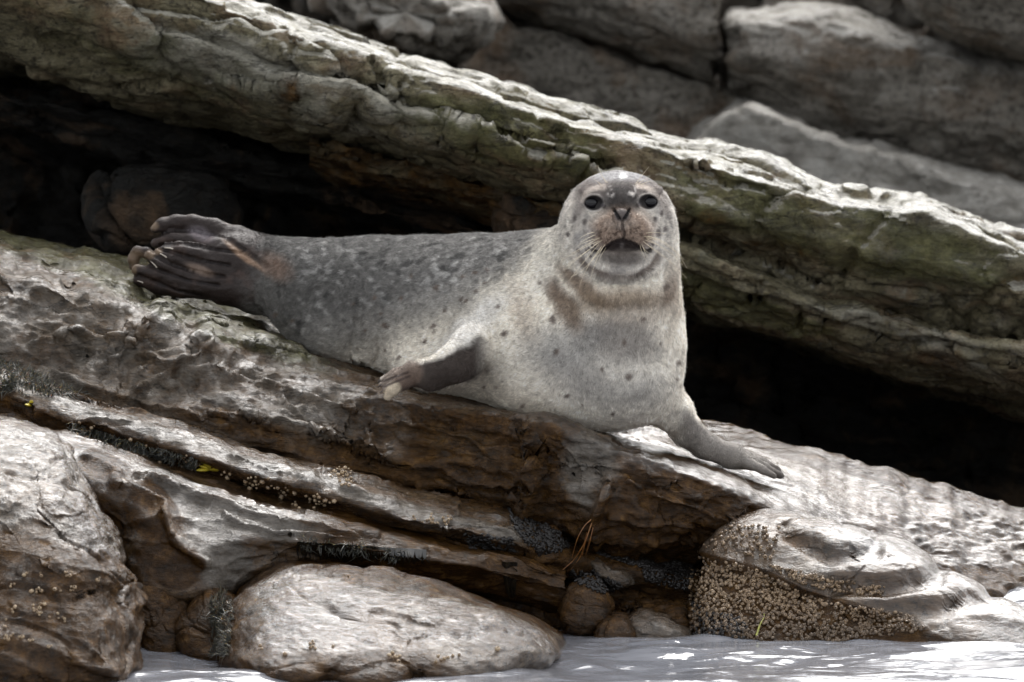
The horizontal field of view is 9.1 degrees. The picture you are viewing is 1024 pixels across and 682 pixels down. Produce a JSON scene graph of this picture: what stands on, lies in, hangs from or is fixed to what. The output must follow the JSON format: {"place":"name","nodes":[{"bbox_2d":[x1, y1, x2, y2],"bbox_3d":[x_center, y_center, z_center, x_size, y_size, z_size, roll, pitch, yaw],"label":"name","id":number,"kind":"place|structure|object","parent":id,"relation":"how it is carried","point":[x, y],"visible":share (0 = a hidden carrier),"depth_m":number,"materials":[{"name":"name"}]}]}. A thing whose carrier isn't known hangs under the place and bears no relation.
{"place":"outdoors","nodes":[
{"label":"outdoors","id":0,"kind":"place"},
{"bbox_2d":[174,588,235,660],"bbox_3d":[-0.534,0.529,11.493,0.155,0.177,0.240,0,6,0],"label":"stone","id":1,"kind":"object","parent":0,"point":[193,629],"visible":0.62,"depth_m":11.41,"materials":[{"name":"brown stone"}]},
{"bbox_2d":[307,0,504,64],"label":"boulder","id":2,"kind":"object","parent":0,"point":[458,32],"visible":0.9,"depth_m":15.41,"materials":[{"name":"grey stone"}]},
{"bbox_2d":[0,148,1023,506],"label":"cave wall","id":3,"kind":"structure","parent":0,"point":[776,390],"depth_m":14.30,"materials":[{"name":"black stone"}]},
{"bbox_2d":[0,77,492,235],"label":"under slab","id":4,"kind":"structure","parent":3,"relation":"on","point":[56,128],"depth_m":13.45,"materials":[{"name":"black stone"}]},
{"bbox_2d":[0,229,1023,596],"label":"seal ledge","id":5,"kind":"object","parent":3,"relation":"on","point":[96,323],"visible":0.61,"depth_m":11.95,"materials":[{"name":"grey stone"}]},
{"bbox_2d":[80,161,244,255],"bbox_3d":[-0.728,-0.250,13.394,0.348,0.258,0.423,0,6,0],"label":"boulder","id":6,"kind":"object","parent":5,"relation":"on","point":[124,208],"visible":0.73,"depth_m":13.21,"materials":[{"name":"brown stone"}]},
{"bbox_2d":[0,355,405,666],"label":"turf weed","id":7,"kind":"object","parent":5,"relation":"attached to","point":[219,647],"visible":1,"depth_m":11.73,"materials":[{"name":"black plant"}]},
{"bbox_2d":[127,168,784,478],"bbox_3d":[-0.175,-0.053,12.066,1.300,0.605,0.502,3,7,28],"label":"seal","id":8,"kind":"object","parent":5,"relation":"on","point":[576,313],"visible":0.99,"depth_m":11.87,"materials":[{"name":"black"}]},
{"bbox_2d":[308,136,1023,422],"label":"under slab","id":9,"kind":"structure","parent":3,"relation":"on","point":[906,351],"depth_m":12.98,"materials":[{"name":"grey stone"}]},
{"bbox_2d":[0,0,1023,340],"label":"overhanging slab","id":10,"kind":"structure","parent":9,"relation":"on","point":[278,78],"depth_m":12.90,"materials":[{"name":"grey stone"}]},
{"bbox_2d":[490,193,558,232],"bbox_3d":[0.041,-0.244,13.098,0.173,0.145,0.180,0,6,0],"label":"stone","id":11,"kind":"object","parent":9,"relation":"on","point":[514,212],"visible":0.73,"depth_m":13.02,"materials":[{"name":"brown stone"}]},
{"bbox_2d":[105,586,1023,681],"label":"sea water","id":12,"kind":"structure","parent":0,"point":[706,657],"depth_m":11.34,"materials":[{"name":"grey liquid"}]},
{"bbox_2d":[0,416,147,681],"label":"boulder","id":13,"kind":"object","parent":12,"relation":"in","point":[56,521],"visible":1,"depth_m":11.13,"materials":[{"name":"grey stone"}]},
{"bbox_2d":[217,560,566,681],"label":"boulder","id":14,"kind":"object","parent":12,"relation":"in","point":[365,621],"visible":0.95,"depth_m":11.26,"materials":[{"name":"grey stone"}]},
{"bbox_2d":[593,612,635,636],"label":"stone","id":15,"kind":"object","parent":12,"relation":"in","point":[617,624],"visible":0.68,"depth_m":11.61,"materials":[{"name":"brown stone"}]},
{"bbox_2d":[694,508,1023,643],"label":"boulder","id":16,"kind":"object","parent":12,"relation":"in","point":[921,588],"visible":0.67,"depth_m":11.63,"materials":[{"name":"grey stone"}]},
{"bbox_2d":[462,507,748,638],"bbox_3d":[0.168,0.421,11.722,0.516,0.217,0.353,0,6,0],"label":"mussel bed","id":17,"kind":"object","parent":16,"relation":"on","point":[676,568],"visible":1,"depth_m":11.71,"materials":[{"name":"black"}]},
{"bbox_2d":[483,579,694,633],"bbox_3d":[0.225,0.483,12.136,0.714,0.344,0.978,0,6,0],"label":"gully bed","id":18,"kind":"object","parent":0,"point":[627,601],"visible":0.11,"depth_m":11.75,"materials":[{"name":"brown stone"}]},
{"bbox_2d":[0,412,566,612],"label":"foot ledge","id":19,"kind":"object","parent":18,"relation":"on","point":[187,535],"visible":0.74,"depth_m":11.56,"materials":[{"name":"grey stone"}]},
{"bbox_2d":[0,366,702,599],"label":"ledge","id":20,"kind":"object","parent":19,"relation":"on","point":[384,501],"visible":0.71,"depth_m":11.72,"materials":[{"name":"grey stone"}]},
{"bbox_2d":[25,400,32,406],"bbox_3d":[-0.886,0.115,11.787,0.017,0.013,0.011,-5,8,-42],"label":"seaweed","id":21,"kind":"object","parent":20,"relation":"on","point":[29,404],"visible":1,"depth_m":11.79,"materials":[{"name":"yellow plant"}]},
{"bbox_2d":[196,464,218,471],"bbox_3d":[-0.548,0.222,11.714,0.057,0.034,0.032,0,6,0],"label":"seaweed","id":22,"kind":"object","parent":20,"relation":"on","point":[205,468],"visible":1,"depth_m":11.71,"materials":[{"name":"yellow plant"}]},
{"bbox_2d":[564,519,592,571],"bbox_3d":[0.120,0.371,11.727,0.056,0.105,0.053,0,6,0],"label":"seaweed","id":23,"kind":"object","parent":20,"relation":"on","point":[583,545],"visible":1,"depth_m":11.71,"materials":[{"name":"brown plant"}]},
{"bbox_2d":[296,542,428,564],"bbox_3d":[-0.270,0.380,11.561,0.241,0.050,0.051,-1,6,-9],"label":"seaweed","id":24,"kind":"object","parent":19,"relation":"on","point":[410,552],"visible":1,"depth_m":11.55,"materials":[{"name":"black plant"}]},
{"bbox_2d":[502,562,517,598],"bbox_3d":[0.000,0.433,11.643,0.027,0.077,0.077,1,6,9],"label":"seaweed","id":25,"kind":"object","parent":19,"relation":"on","point":[510,584],"visible":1,"depth_m":11.64,"materials":[{"name":"black plant"}]},
{"bbox_2d":[534,524,562,563],"bbox_3d":[0.059,0.373,11.744,0.072,0.074,0.109,0,6,0],"label":"stone","id":26,"kind":"object","parent":19,"relation":"on","point":[548,558],"visible":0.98,"depth_m":11.70,"materials":[{"name":"brown stone"}]},
{"bbox_2d":[557,575,614,635],"bbox_3d":[0.135,0.482,11.692,0.106,0.113,0.137,0,6,0],"label":"stone","id":27,"kind":"object","parent":18,"relation":"on","point":[583,610],"visible":1,"depth_m":11.64,"materials":[{"name":"brown stone"}]},
{"bbox_2d":[591,557,634,587],"bbox_3d":[0.180,0.425,11.768,0.088,0.057,0.087,0,6,0],"label":"stone","id":28,"kind":"object","parent":18,"relation":"on","point":[604,571],"visible":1,"depth_m":11.74,"materials":[{"name":"grey stone"}]},
{"bbox_2d":[628,608,693,637],"bbox_3d":[0.266,0.546,11.697,0.141,0.123,0.184,0,6,0],"label":"stone","id":29,"kind":"object","parent":18,"relation":"on","point":[648,622],"visible":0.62,"depth_m":11.63,"materials":[{"name":"grey stone"}]},
{"bbox_2d":[253,0,945,75],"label":"cliff","id":30,"kind":"structure","parent":0,"point":[899,15],"depth_m":17.42,"materials":[{"name":"grey stone"}]},
{"bbox_2d":[458,14,740,138],"bbox_3d":[0.245,-0.544,16.902,0.782,0.706,1.260,0,6,0],"label":"rock block","id":31,"kind":"object","parent":30,"relation":"on","point":[556,63],"visible":0.26,"depth_m":16.27,"materials":[{"name":"grey stone"}]},
{"bbox_2d":[495,0,720,84],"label":"rock block","id":32,"kind":"object","parent":31,"relation":"on","point":[681,36],"visible":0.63,"depth_m":16.15,"materials":[{"name":"grey stone"}]},
{"bbox_2d":[687,96,1023,228],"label":"rock block","id":33,"kind":"object","parent":30,"relation":"on","point":[833,158],"visible":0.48,"depth_m":15.87,"materials":[{"name":"grey stone"}]},
{"bbox_2d":[718,0,1023,181],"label":"rock block","id":34,"kind":"object","parent":30,"relation":"on","point":[842,71],"visible":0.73,"depth_m":16.12,"materials":[{"name":"grey stone"}]},
{"bbox_2d":[902,0,1023,63],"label":"rock block","id":35,"kind":"object","parent":34,"relation":"on","point":[993,29],"visible":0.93,"depth_m":15.79,"materials":[{"name":"grey stone"}]},
{"bbox_2d":[688,522,924,641],"bbox_3d":[0.469,0.438,11.636,0.548,0.198,0.237,5,8,40],"label":"barnacle crust","id":36,"kind":"object","parent":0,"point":[799,629],"visible":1,"depth_m":11.60},
{"bbox_2d":[755,615,764,635],"bbox_3d":[0.447,0.511,11.570,0.004,0.037,0.041,3,7,24],"label":"seaweed","id":37,"kind":"object","parent":36,"relation":"on","point":[759,627],"visible":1,"depth_m":11.56,"materials":[{"name":"plant"}]},
{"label":"gully bed","id":38,"kind":"structure","parent":0,"visible":0},
{"bbox_2d":[140,585,188,651],"bbox_3d":[-0.632,0.505,11.536,0.118,0.180,0.221,0,6,0],"label":"stone","id":39,"kind":"object","parent":38,"relation":"on","point":[162,609],"visible":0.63,"depth_m":11.45,"materials":[{"name":"brown stone"}]},
{"bbox_2d":[136,582,142,588],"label":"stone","id":40,"kind":"object","parent":39,"relation":"on","point":[140,585],"visible":0.13,"depth_m":11.49,"materials":[{"name":"stone"}]}
]}

